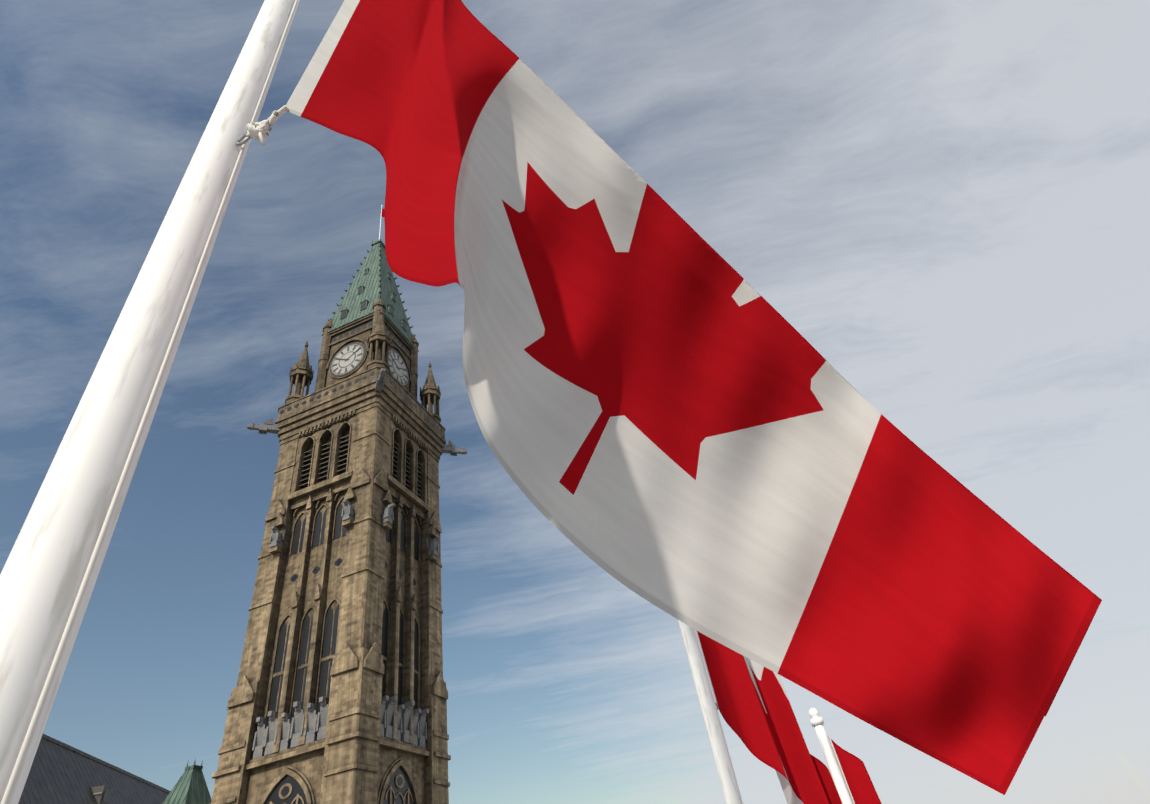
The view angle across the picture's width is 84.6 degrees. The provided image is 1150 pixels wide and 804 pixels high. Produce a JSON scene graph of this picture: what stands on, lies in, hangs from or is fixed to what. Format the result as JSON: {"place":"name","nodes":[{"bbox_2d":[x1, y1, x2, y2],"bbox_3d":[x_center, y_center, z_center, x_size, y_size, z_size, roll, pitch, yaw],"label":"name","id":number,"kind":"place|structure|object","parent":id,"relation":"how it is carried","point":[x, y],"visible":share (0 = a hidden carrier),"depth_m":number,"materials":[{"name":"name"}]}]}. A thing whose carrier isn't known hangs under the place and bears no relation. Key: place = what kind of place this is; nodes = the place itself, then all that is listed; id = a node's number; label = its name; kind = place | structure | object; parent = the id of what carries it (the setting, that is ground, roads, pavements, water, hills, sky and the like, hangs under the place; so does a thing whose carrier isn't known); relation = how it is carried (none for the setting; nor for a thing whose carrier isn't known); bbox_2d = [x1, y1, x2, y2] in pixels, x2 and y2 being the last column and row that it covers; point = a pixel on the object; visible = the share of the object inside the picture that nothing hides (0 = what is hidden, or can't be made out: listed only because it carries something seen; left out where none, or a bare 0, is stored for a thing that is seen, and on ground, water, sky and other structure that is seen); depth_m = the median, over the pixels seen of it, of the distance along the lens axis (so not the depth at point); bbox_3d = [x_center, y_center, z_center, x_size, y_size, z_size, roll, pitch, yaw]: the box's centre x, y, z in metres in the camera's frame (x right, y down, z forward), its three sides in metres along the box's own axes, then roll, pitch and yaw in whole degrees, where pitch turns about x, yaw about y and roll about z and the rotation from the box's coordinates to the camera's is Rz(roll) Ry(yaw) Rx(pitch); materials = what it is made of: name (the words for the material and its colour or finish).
{"place":"outdoors","nodes":[
{"label":"outdoors","id":0,"kind":"place"},
{"bbox_2d":[18,734,170,803],"bbox_3d":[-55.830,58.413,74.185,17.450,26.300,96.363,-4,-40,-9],"label":"roof","id":1,"kind":"structure","parent":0,"point":[60,772],"depth_m":69.03,"materials":[{"name":"grey metal"}]},
{"bbox_2d":[162,758,210,803],"bbox_3d":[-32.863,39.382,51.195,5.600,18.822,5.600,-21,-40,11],"label":"roof","id":2,"kind":"structure","parent":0,"point":[190,787],"depth_m":55.14,"materials":[{"name":"metal"}]},
{"bbox_2d":[211,205,466,803],"bbox_3d":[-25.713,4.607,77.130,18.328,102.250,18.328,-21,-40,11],"label":"clock tower","id":3,"kind":"structure","parent":0,"point":[339,693],"depth_m":60.42,"materials":[{"name":"stone"}]},
{"bbox_2d":[0,0,1149,803],"label":"sky","id":4,"kind":"structure","parent":0,"point":[948,201],"materials":[{"name":"blue"}]},
{"bbox_2d":[678,620,742,803],"bbox_3d":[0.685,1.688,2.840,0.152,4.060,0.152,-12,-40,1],"label":"flag pole","id":5,"kind":"object","parent":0,"point":[725,771],"visible":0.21,"depth_m":2.97,"materials":[{"name":"white metal"}]},
{"bbox_2d":[696,630,841,803],"bbox_3d":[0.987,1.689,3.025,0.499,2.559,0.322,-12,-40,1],"label":"flag","id":6,"kind":"object","parent":5,"relation":"attached to","point":[754,705],"visible":0.71,"depth_m":3.07,"materials":[{"name":"fabric"}]},
{"bbox_2d":[809,708,852,803],"bbox_3d":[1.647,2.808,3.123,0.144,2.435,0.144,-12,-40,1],"label":"flag pole","id":7,"kind":"object","parent":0,"point":[817,722],"visible":0.98,"depth_m":3.71,"materials":[{"name":"white metal"}]},
{"bbox_2d":[828,737,881,803],"bbox_3d":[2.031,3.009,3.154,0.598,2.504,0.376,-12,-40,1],"label":"flag","id":8,"kind":"object","parent":7,"relation":"attached to","point":[858,781],"visible":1,"depth_m":3.67,"materials":[{"name":"fabric"}]},
{"label":"ground","id":9,"kind":"structure","parent":0,"visible":0},
{"bbox_2d":[0,0,299,803],"bbox_3d":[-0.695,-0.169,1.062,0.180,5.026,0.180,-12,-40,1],"label":"flag pole","id":10,"kind":"object","parent":9,"relation":"on","point":[42,574],"visible":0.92,"depth_m":0.85,"materials":[{"name":"metal"}]},
{"bbox_2d":[1,0,297,803],"bbox_3d":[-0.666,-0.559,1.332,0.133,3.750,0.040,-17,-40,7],"label":"rope","id":11,"kind":"object","parent":10,"relation":"attached to","point":[258,131],"visible":1,"depth_m":0.85,"materials":[{"name":"white fabric"}]},
{"bbox_2d":[286,0,1101,794],"bbox_3d":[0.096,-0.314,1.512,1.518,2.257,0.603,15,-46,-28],"label":"flag","id":12,"kind":"object","parent":11,"relation":"attached to","point":[680,418],"visible":1,"depth_m":1.31,"materials":[{"name":"red fabric"}]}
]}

